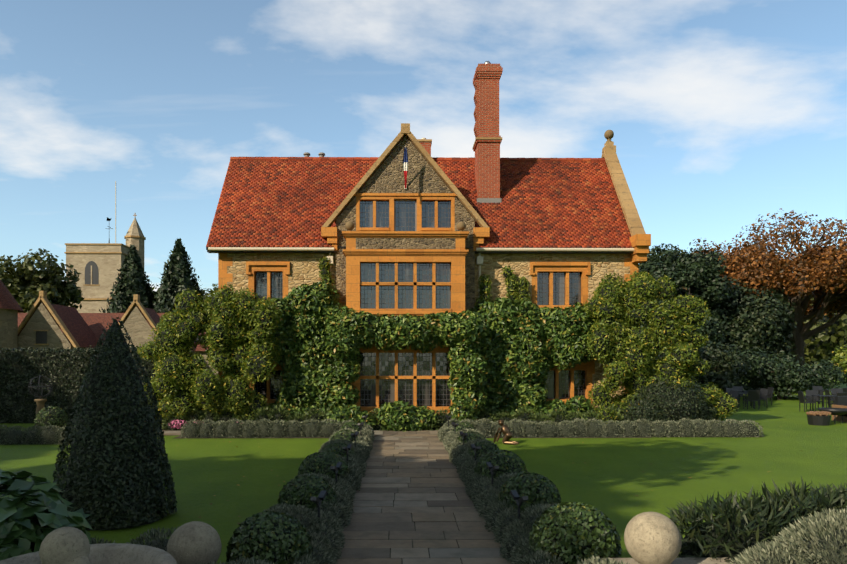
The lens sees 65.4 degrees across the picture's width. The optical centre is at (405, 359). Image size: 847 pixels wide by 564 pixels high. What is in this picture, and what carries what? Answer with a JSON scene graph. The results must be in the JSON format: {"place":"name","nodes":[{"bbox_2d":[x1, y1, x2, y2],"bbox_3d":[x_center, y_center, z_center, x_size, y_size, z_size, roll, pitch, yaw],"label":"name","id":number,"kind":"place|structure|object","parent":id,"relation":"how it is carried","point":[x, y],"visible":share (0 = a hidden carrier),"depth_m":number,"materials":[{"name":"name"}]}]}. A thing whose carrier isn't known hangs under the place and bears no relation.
{"place":"outdoors","nodes":[
{"label":"outdoors","id":0,"kind":"place"},
{"bbox_2d":[64,181,145,312],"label":"church tower","id":1,"kind":"structure","parent":0,"point":[97,265],"depth_m":72.13,"materials":[{"name":"stone"}]},
{"bbox_2d":[163,430,438,434],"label":"cross path","id":2,"kind":"structure","parent":0,"point":[375,431],"depth_m":21.12,"materials":[{"name":"beige stone"}]},
{"bbox_2d":[0,371,846,563],"bbox_3d":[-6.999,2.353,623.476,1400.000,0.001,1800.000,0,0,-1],"label":"ground","id":3,"kind":"structure","parent":0,"point":[609,478],"depth_m":14.54,"materials":[{"name":"green plant"}]},
{"bbox_2d":[0,424,74,444],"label":"lavender hedge","id":4,"kind":"object","parent":3,"relation":"on","point":[43,435],"visible":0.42,"depth_m":18.32,"materials":[{"name":"green plant"}]},
{"bbox_2d":[34,399,46,425],"bbox_3d":[-12.400,1.843,22.373,0.400,1.020,0.400,0,0,-1],"label":"pedestal","id":5,"kind":"object","parent":3,"relation":"on","point":[40,403],"visible":0.56,"depth_m":22.26,"materials":[{"name":"stone"}]},
{"bbox_2d":[28,376,52,398],"bbox_3d":[-12.400,0.932,22.373,0.744,0.802,0.744,0,0,-1],"label":"armillary sphere","id":6,"kind":"object","parent":5,"relation":"on","point":[38,386],"visible":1,"depth_m":22.32,"materials":[{"name":"black metal"}]},
{"bbox_2d":[0,248,84,312],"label":"olive tree","id":7,"kind":"object","parent":3,"relation":"on","point":[25,282],"visible":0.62,"depth_m":58.57,"materials":[{"name":"green plant"}]},
{"bbox_2d":[34,406,67,429],"bbox_3d":[-11.389,1.922,21.121,0.986,0.887,0.862,0,0,-1],"label":"box ball","id":8,"kind":"object","parent":3,"relation":"on","point":[51,415],"visible":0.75,"depth_m":20.92,"materials":[{"name":"green plant"}]},
{"bbox_2d":[0,345,194,423],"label":"yew hedge","id":9,"kind":"object","parent":3,"relation":"on","point":[63,371],"visible":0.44,"depth_m":24.42,"materials":[{"name":"green plant"}]},
{"bbox_2d":[0,280,217,373],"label":"outbuildings","id":10,"kind":"structure","parent":3,"relation":"on","point":[43,322],"depth_m":36.81,"materials":[{"name":"grey stone"}]},
{"bbox_2d":[53,316,177,530],"bbox_3d":[-4.289,0.846,9.695,1.697,3.014,1.507,0,0,-1],"label":"topiary cone","id":11,"kind":"object","parent":3,"relation":"on","point":[117,475],"visible":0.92,"depth_m":9.33,"materials":[{"name":"green plant"}]},
{"bbox_2d":[99,244,156,312],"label":"conifer","id":12,"kind":"object","parent":3,"relation":"on","point":[131,281],"visible":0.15,"depth_m":48.99,"materials":[{"name":"green plant"}]},
{"bbox_2d":[149,238,207,312],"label":"conifer","id":13,"kind":"object","parent":3,"relation":"on","point":[177,276],"visible":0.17,"depth_m":49.43,"materials":[{"name":"green plant"}]},
{"bbox_2d":[199,283,217,311],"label":"tree","id":14,"kind":"object","parent":3,"relation":"on","point":[211,290],"depth_m":68.40,"materials":[{"name":"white plant"}]},
{"bbox_2d":[0,429,843,534],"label":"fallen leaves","id":15,"kind":"object","parent":3,"relation":"on","point":[301,456],"visible":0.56,"depth_m":13.09,"materials":[{"name":"brown plant"}]},
{"bbox_2d":[218,123,637,415],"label":"manor house","id":16,"kind":"structure","parent":3,"relation":"on","point":[404,251],"depth_m":23.26,"materials":[{"name":"brown stone"}]},
{"bbox_2d":[345,221,353,230],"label":"stone ball","id":17,"kind":"object","parent":16,"relation":"on","point":[349,225],"visible":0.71,"depth_m":22.67,"materials":[{"name":"stone"}]},
{"bbox_2d":[206,245,633,296],"bbox_3d":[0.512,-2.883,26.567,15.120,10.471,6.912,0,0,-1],"label":"gutter","id":18,"kind":"object","parent":16,"relation":"on","point":[512,250],"visible":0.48,"depth_m":23.20,"materials":[{"name":"white metal"}]},
{"bbox_2d":[206,159,632,247],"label":"roof tiles","id":19,"kind":"object","parent":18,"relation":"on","point":[550,204],"visible":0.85,"depth_m":24.77,"materials":[{"name":"red tile"}]},
{"bbox_2d":[230,157,605,161],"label":"ridge tiles","id":20,"kind":"object","parent":19,"relation":"on","point":[434,158],"visible":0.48,"depth_m":26.52,"materials":[{"name":"red tile"}]},
{"bbox_2d":[457,221,465,230],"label":"stone ball","id":21,"kind":"object","parent":16,"relation":"on","point":[461,225],"visible":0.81,"depth_m":22.70,"materials":[{"name":"stone"}]},
{"bbox_2d":[601,142,650,262],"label":"gable parapet","id":22,"kind":"structure","parent":16,"relation":"attached to","point":[640,239],"depth_m":24.33,"materials":[{"name":"beige stone"}]},
{"bbox_2d":[604,130,613,141],"bbox_3d":[8.245,-9.067,26.713,0.377,0.517,0.377,0,0,-1],"label":"ball finial","id":23,"kind":"object","parent":22,"relation":"on","point":[608,135],"visible":0.92,"depth_m":26.60,"materials":[{"name":"beige stone"}]},
{"bbox_3d":[-0.006,-6.700,22.950,0.100,1.346,0.634,0,0,-1],"label":"flag pole","id":24,"kind":"object","parent":16,"relation":"attached to","visible":0},
{"bbox_2d":[403,147,407,187],"bbox_3d":[-0.004,-6.627,22.717,0.179,1.400,0.140,0,0,-1],"label":"tricolour flag","id":25,"kind":"object","parent":24,"relation":"hanging from","point":[405,162],"visible":0.98,"depth_m":22.76,"materials":[{"name":"multicoloured fabric"}]},
{"bbox_2d":[148,283,846,365],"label":"distant treeline","id":26,"kind":"object","parent":3,"relation":"on","point":[817,345],"visible":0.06,"depth_m":116.01,"materials":[{"name":"green plant"}]},
{"bbox_2d":[493,420,518,444],"bbox_3d":[2.806,2.019,18.444,0.678,0.683,0.348,0,0,29],"label":"bronze kneeling boy statue","id":27,"kind":"object","parent":3,"relation":"on","point":[506,432],"visible":1,"depth_m":18.36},
{"bbox_2d":[638,244,688,287],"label":"olive tree","id":28,"kind":"object","parent":3,"relation":"on","point":[665,255],"depth_m":68.31,"materials":[{"name":"green plant"}]},
{"bbox_2d":[638,243,733,353],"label":"dark tree","id":29,"kind":"object","parent":3,"relation":"on","point":[698,275],"visible":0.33,"depth_m":44.43,"materials":[{"name":"green plant"}]},
{"bbox_2d":[658,340,752,391],"bbox_3d":[16.866,0.615,38.091,5.880,3.543,3.826,0,0,-1],"label":"shrub behind seats","id":30,"kind":"object","parent":3,"relation":"on","point":[717,374],"visible":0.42,"depth_m":37.27,"materials":[{"name":"green plant"}]},
{"bbox_2d":[726,388,739,406],"bbox_3d":[16.485,1.889,33.203,0.545,0.928,0.589,0,0,12],"label":"garden chair","id":31,"kind":"object","parent":3,"relation":"on","point":[728,390],"visible":0.42,"depth_m":33.42,"materials":[{"name":"black metal"}]},
{"bbox_2d":[729,390,738,410],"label":"garden chair","id":32,"kind":"object","parent":3,"relation":"on","point":[734,394],"visible":0.42,"depth_m":30.42,"materials":[{"name":"black metal"}]},
{"bbox_2d":[680,278,797,378],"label":"yew tree","id":33,"kind":"object","parent":3,"relation":"on","point":[760,323],"visible":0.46,"depth_m":45.47,"materials":[{"name":"green plant"}]},
{"bbox_2d":[732,386,746,403],"bbox_3d":[17.856,1.889,35.220,0.545,0.928,0.589,0,0,4],"label":"garden chair","id":34,"kind":"object","parent":3,"relation":"on","point":[739,388],"visible":0.38,"depth_m":35.44,"materials":[{"name":"black metal"}]},
{"bbox_2d":[738,393,753,407],"bbox_3d":[16.486,1.988,32.310,0.850,0.730,0.850,0,0,-1],"label":"garden table","id":35,"kind":"object","parent":3,"relation":"on","point":[745,399],"visible":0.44,"depth_m":31.91,"materials":[{"name":"black metal"}]},
{"bbox_2d":[743,390,759,409],"bbox_3d":[16.491,1.889,31.416,0.545,0.928,0.589,0,0,6],"label":"garden chair","id":36,"kind":"object","parent":3,"relation":"on","point":[753,395],"visible":1,"depth_m":31.19,"materials":[{"name":"black metal"}]},
{"bbox_2d":[751,389,768,407],"bbox_3d":[17.379,1.889,32.331,0.589,0.928,0.545,0,0,-14],"label":"garden chair","id":37,"kind":"object","parent":3,"relation":"on","point":[763,394],"visible":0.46,"depth_m":32.25,"materials":[{"name":"black metal"}]},
{"bbox_2d":[682,208,846,366],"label":"copper beech tree","id":38,"kind":"object","parent":3,"relation":"on","point":[817,270],"visible":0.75,"depth_m":48.69,"materials":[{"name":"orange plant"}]},
{"bbox_2d":[768,387,773,404],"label":"garden chair","id":39,"kind":"object","parent":3,"relation":"on","point":[770,392],"visible":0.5,"depth_m":34.18,"materials":[{"name":"black metal"}]},
{"bbox_2d":[734,348,845,398],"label":"shrub behind seats","id":40,"kind":"object","parent":3,"relation":"on","point":[784,376],"visible":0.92,"depth_m":38.38,"materials":[{"name":"green plant"}]},
{"bbox_2d":[754,361,825,397],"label":"shrub","id":41,"kind":"object","parent":3,"relation":"on","point":[782,391],"depth_m":40.29,"materials":[{"name":"green plant"}]},
{"bbox_2d":[797,391,815,411],"bbox_3d":[18.220,1.889,29.937,0.589,0.928,0.545,0,0,9],"label":"garden chair","id":42,"kind":"object","parent":3,"relation":"on","point":[801,397],"visible":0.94,"depth_m":29.91,"materials":[{"name":"black metal"}]},
{"bbox_2d":[805,390,822,409],"bbox_3d":[19.112,1.889,30.834,0.545,0.928,0.589,0,0,10],"label":"garden chair","id":43,"kind":"object","parent":3,"relation":"on","point":[809,393],"visible":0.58,"depth_m":31.03,"materials":[{"name":"black metal"}]},
{"bbox_2d":[806,411,830,425],"bbox_3d":[14.984,2.110,23.892,0.760,0.485,0.741,0,0,-1],"label":"log basket","id":44,"kind":"object","parent":3,"relation":"on","point":[820,418],"visible":1,"depth_m":23.69,"materials":[{"name":"grey wicker"}]},
{"bbox_2d":[812,386,824,394],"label":"garden chair","id":45,"kind":"object","parent":3,"relation":"on","point":[817,388],"visible":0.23,"depth_m":35.90,"materials":[{"name":"black metal"}]},
{"bbox_2d":[811,395,834,410],"bbox_3d":[19.114,1.988,29.940,0.850,0.730,0.850,0,0,-1],"label":"garden table","id":46,"kind":"object","parent":3,"relation":"on","point":[828,396],"visible":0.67,"depth_m":30.05,"materials":[{"name":"black metal"}]},
{"bbox_2d":[824,389,835,407],"bbox_3d":[20.599,1.889,31.769,0.589,0.928,0.545,0,0,14],"label":"garden chair","id":47,"kind":"object","parent":3,"relation":"on","point":[827,392],"visible":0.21,"depth_m":31.86,"materials":[{"name":"black metal"}]},
{"bbox_2d":[818,408,846,423],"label":"coffee table","id":48,"kind":"object","parent":3,"relation":"on","point":[838,411],"visible":0.88,"depth_m":24.12,"materials":[{"name":"black metal"}]},
{"bbox_2d":[821,340,846,385],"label":"tree","id":49,"kind":"object","parent":3,"relation":"on","point":[829,358],"visible":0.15,"depth_m":46.40,"materials":[{"name":"green plant"}]},
{"bbox_2d":[831,388,842,406],"bbox_3d":[21.491,1.889,32.662,0.545,0.928,0.589,0,0,11],"label":"garden chair","id":50,"kind":"object","parent":3,"relation":"on","point":[834,391],"visible":0.44,"depth_m":32.89,"materials":[{"name":"black metal"}]},
{"bbox_2d":[829,393,846,407],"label":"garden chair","id":51,"kind":"object","parent":3,"relation":"on","point":[840,394],"visible":0.23,"depth_m":28.79,"materials":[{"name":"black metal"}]},
{"bbox_2d":[830,344,846,379],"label":"shrub","id":52,"kind":"object","parent":3,"relation":"on","point":[839,357],"visible":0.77,"depth_m":40.86,"materials":[{"name":"green plant"}]},
{"bbox_2d":[832,396,846,421],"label":"lounge chair","id":53,"kind":"object","parent":3,"relation":"on","point":[840,401],"visible":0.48,"depth_m":25.41,"materials":[{"name":"brown wood"}]},
{"bbox_2d":[0,0,846,294],"label":"sky","id":54,"kind":"structure","parent":0,"point":[721,115],"materials":[{"name":"blue"}]},
{"bbox_2d":[337,434,511,563],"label":"path","id":55,"kind":"structure","parent":0,"point":[413,503],"depth_m":9.96,"materials":[{"name":"grey stone"}]},
{"bbox_2d":[155,428,762,546],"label":"planting beds soil","id":56,"kind":"structure","parent":0,"point":[487,437],"depth_m":19.91,"materials":[{"name":"brown soil"}]},
{"bbox_2d":[0,469,91,560],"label":"leaf plant","id":57,"kind":"object","parent":56,"relation":"on","point":[35,512],"visible":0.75,"depth_m":5.48,"materials":[{"name":"green plant"}]},
{"bbox_2d":[0,543,176,563],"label":"stone basin","id":58,"kind":"object","parent":56,"relation":"on","point":[114,553],"visible":0.79,"depth_m":5.26,"materials":[{"name":"grey stone"}]},
{"bbox_2d":[39,527,89,563],"bbox_3d":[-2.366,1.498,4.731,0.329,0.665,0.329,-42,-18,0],"label":"stone ball","id":59,"kind":"object","parent":58,"relation":"on","point":[66,545],"visible":1,"depth_m":4.67,"materials":[{"name":"grey stone"}]},
{"bbox_2d":[91,526,255,563],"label":"plants","id":60,"kind":"object","parent":56,"relation":"on","point":[161,542],"visible":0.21,"depth_m":6.78,"materials":[{"name":"green plant"}]},
{"bbox_2d":[168,419,239,428],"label":"pink flowers","id":61,"kind":"object","parent":56,"relation":"on","point":[177,425],"visible":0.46,"depth_m":21.77,"materials":[{"name":"pink plant"}]},
{"bbox_2d":[180,417,353,437],"bbox_3d":[-4.074,2.164,20.040,5.584,0.819,0.743,0,0,-1],"label":"lavender hedge","id":62,"kind":"object","parent":56,"relation":"on","point":[231,428],"visible":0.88,"depth_m":19.92,"materials":[{"name":"green plant"}]},
{"bbox_2d":[226,511,311,563],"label":"box ball","id":63,"kind":"object","parent":56,"relation":"on","point":[268,536],"visible":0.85,"depth_m":6.62,"materials":[{"name":"green plant"}]},
{"bbox_2d":[226,422,374,563],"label":"lavender plants","id":64,"kind":"object","parent":56,"relation":"on","point":[326,534],"visible":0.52,"depth_m":8.70,"materials":[{"name":"green plant"}]},
{"bbox_2d":[277,474,336,517],"bbox_3d":[-1.392,1.995,9.244,0.851,0.758,0.720,0,0,-1],"label":"box ball","id":65,"kind":"object","parent":56,"relation":"on","point":[300,491],"visible":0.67,"depth_m":9.08,"materials":[{"name":"green plant"}]},
{"bbox_2d":[311,490,326,522],"bbox_3d":[-1.074,2.003,8.154,0.070,0.700,0.426,0,0,11],"label":"path light","id":66,"kind":"object","parent":56,"relation":"on","point":[321,496],"visible":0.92,"depth_m":8.14,"materials":[{"name":"black metal"}]},
{"bbox_2d":[297,451,348,480],"bbox_3d":[-1.450,1.990,11.559,0.908,0.770,0.764,0,0,-1],"label":"box ball","id":67,"kind":"object","parent":56,"relation":"on","point":[320,464],"visible":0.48,"depth_m":11.38,"materials":[{"name":"green plant"}]},
{"bbox_2d":[330,462,341,485],"bbox_3d":[-1.101,2.003,10.454,0.070,0.700,0.426,0,0,11],"label":"path light","id":68,"kind":"object","parent":56,"relation":"on","point":[336,468],"visible":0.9,"depth_m":10.44,"materials":[{"name":"black metal"}]},
{"bbox_2d":[322,442,354,461],"bbox_3d":[-1.425,2.048,13.779,0.788,0.642,0.694,0,0,-1],"label":"box ball","id":69,"kind":"object","parent":56,"relation":"on","point":[336,448],"visible":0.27,"depth_m":13.65,"materials":[{"name":"green plant"}]},
{"bbox_2d":[330,430,357,442],"bbox_3d":[-1.516,2.044,16.239,0.730,0.657,0.623,0,0,-1],"label":"box ball","id":70,"kind":"object","parent":56,"relation":"on","point":[343,435],"visible":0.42,"depth_m":16.13,"materials":[{"name":"green plant"}]},
{"bbox_2d":[343,444,351,460],"bbox_3d":[-1.128,2.003,12.753,0.070,0.700,0.426,0,0,11],"label":"path light","id":71,"kind":"object","parent":56,"relation":"on","point":[348,448],"visible":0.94,"depth_m":12.74,"materials":[{"name":"black metal"}]},
{"bbox_2d":[341,421,362,430],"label":"box ball","id":72,"kind":"object","parent":56,"relation":"on","point":[351,425],"visible":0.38,"depth_m":18.39,"materials":[{"name":"green plant"}]},
{"bbox_2d":[351,431,358,446],"bbox_3d":[-1.154,2.003,15.053,0.070,0.700,0.426,0,0,11],"label":"path light","id":73,"kind":"object","parent":56,"relation":"on","point":[355,434],"visible":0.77,"depth_m":15.04,"materials":[{"name":"black metal"}]},
{"bbox_2d":[357,422,363,435],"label":"path light","id":74,"kind":"object","parent":56,"relation":"on","point":[360,425],"visible":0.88,"depth_m":17.34,"materials":[{"name":"black metal"}]},
{"bbox_2d":[161,405,627,430],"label":"bed perennials","id":75,"kind":"object","parent":56,"relation":"on","point":[298,417],"visible":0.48,"depth_m":22.05,"materials":[{"name":"green plant"}]},
{"bbox_2d":[268,280,596,431],"bbox_3d":[0.895,-0.073,22.467,11.825,5.286,2.351,0,0,-1],"label":"climbing ivy","id":76,"kind":"object","parent":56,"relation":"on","point":[504,355],"visible":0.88,"depth_m":22.51,"materials":[{"name":"green plant"}]},
{"bbox_2d":[137,256,738,427],"bbox_3d":[0.998,-0.547,22.379,20.304,6.180,2.327,0,0,-1],"label":"climbing shrub","id":77,"kind":"object","parent":56,"relation":"on","point":[236,326],"visible":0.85,"depth_m":21.99,"materials":[{"name":"green plant"}]},
{"bbox_2d":[451,422,458,432],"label":"path light","id":78,"kind":"object","parent":56,"relation":"on","point":[454,424],"visible":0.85,"depth_m":17.38,"materials":[{"name":"black metal"}]},
{"bbox_2d":[453,422,473,430],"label":"box ball","id":79,"kind":"object","parent":56,"relation":"on","point":[461,426],"visible":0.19,"depth_m":18.35,"materials":[{"name":"green plant"}]},
{"bbox_2d":[459,431,467,444],"bbox_3d":[1.325,2.003,15.082,0.070,0.700,0.426,0,0,-13],"label":"path light","id":80,"kind":"object","parent":56,"relation":"on","point":[463,435],"visible":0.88,"depth_m":15.07,"materials":[{"name":"black metal"}]},
{"bbox_2d":[457,431,484,442],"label":"box ball","id":81,"kind":"object","parent":56,"relation":"on","point":[469,436],"visible":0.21,"depth_m":15.97,"materials":[{"name":"green plant"}]},
{"bbox_2d":[470,444,480,460],"bbox_3d":[1.352,2.003,12.782,0.070,0.700,0.426,0,0,-13],"label":"path light","id":82,"kind":"object","parent":56,"relation":"on","point":[476,449],"visible":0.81,"depth_m":12.77,"materials":[{"name":"black metal"}]},
{"bbox_2d":[467,441,498,458],"bbox_3d":[1.659,2.052,13.943,0.765,0.644,0.650,0,0,-1],"label":"box ball","id":83,"kind":"object","parent":56,"relation":"on","point":[485,449],"visible":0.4,"depth_m":13.82,"materials":[{"name":"green plant"}]},
{"bbox_2d":[486,462,498,484],"bbox_3d":[1.379,2.003,10.482,0.070,0.700,0.426,0,0,-13],"label":"path light","id":84,"kind":"object","parent":56,"relation":"on","point":[491,467],"visible":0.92,"depth_m":10.49,"materials":[{"name":"black metal"}]},
{"bbox_2d":[474,449,526,479],"bbox_3d":[1.663,1.968,11.473,0.952,0.817,0.749,0,0,-1],"label":"box ball","id":85,"kind":"object","parent":56,"relation":"on","point":[507,463],"visible":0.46,"depth_m":11.31,"materials":[{"name":"green plant"}]},
{"bbox_2d":[510,490,527,519],"bbox_3d":[1.406,2.003,8.183,0.070,0.700,0.426,0,0,-13],"label":"path light","id":86,"kind":"object","parent":56,"relation":"on","point":[517,498],"visible":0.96,"depth_m":8.17,"materials":[{"name":"black metal"}]},
{"bbox_2d":[498,471,561,512],"bbox_3d":[1.744,1.974,9.240,0.887,0.791,0.875,0,0,-1],"label":"box ball","id":87,"kind":"object","parent":56,"relation":"on","point":[537,490],"visible":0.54,"depth_m":9.04,"materials":[{"name":"green plant"}]},
{"bbox_2d":[437,423,629,563],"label":"lavender plants","id":88,"kind":"object","parent":56,"relation":"on","point":[510,531],"visible":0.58,"depth_m":8.96,"materials":[{"name":"green plant"}]},
{"bbox_2d":[528,501,621,563],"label":"box ball","id":89,"kind":"object","parent":56,"relation":"on","point":[573,535],"visible":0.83,"depth_m":6.73,"materials":[{"name":"green plant"}]},
{"bbox_2d":[443,418,763,437],"bbox_3d":[6.037,2.164,20.172,9.924,0.798,0.743,0,0,-1],"label":"lavender hedge","id":90,"kind":"object","parent":56,"relation":"on","point":[693,428],"visible":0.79,"depth_m":20.05,"materials":[{"name":"green plant"}]},
{"bbox_2d":[620,376,718,425],"bbox_3d":[8.938,1.421,22.216,3.364,1.940,1.896,0,0,-1],"label":"yew bush","id":91,"kind":"object","parent":56,"relation":"on","point":[664,403],"visible":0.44,"depth_m":21.64,"materials":[{"name":"green plant"}]},
{"bbox_2d":[595,557,756,563],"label":"stone wall","id":92,"kind":"structure","parent":56,"relation":"on","point":[706,560],"depth_m":6.51,"materials":[{"name":"stone"}]},
{"bbox_2d":[624,512,681,563],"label":"stone ball","id":93,"kind":"object","parent":92,"relation":"on","point":[652,537],"visible":1,"depth_m":6.14,"materials":[{"name":"beige stone"}]},
{"bbox_2d":[666,476,846,563],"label":"dark narrow leaf plant","id":94,"kind":"object","parent":56,"relation":"on","point":[747,523],"visible":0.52,"depth_m":6.83,"materials":[{"name":"green plant"}]},
{"bbox_2d":[726,506,846,563],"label":"lavender bush","id":95,"kind":"object","parent":56,"relation":"on","point":[826,547],"visible":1,"depth_m":5.77,"materials":[{"name":"green plant"}]},
{"bbox_3d":[-2.467,2.198,6.247,1.990,0.310,0.600,0,0,-1],"label":"plinth","id":96,"kind":"object","parent":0,"visible":0},
{"bbox_2d":[167,521,221,563],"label":"stone ball","id":97,"kind":"object","parent":96,"relation":"on","point":[195,542],"visible":0.92,"depth_m":6.10,"materials":[{"name":"beige stone"}]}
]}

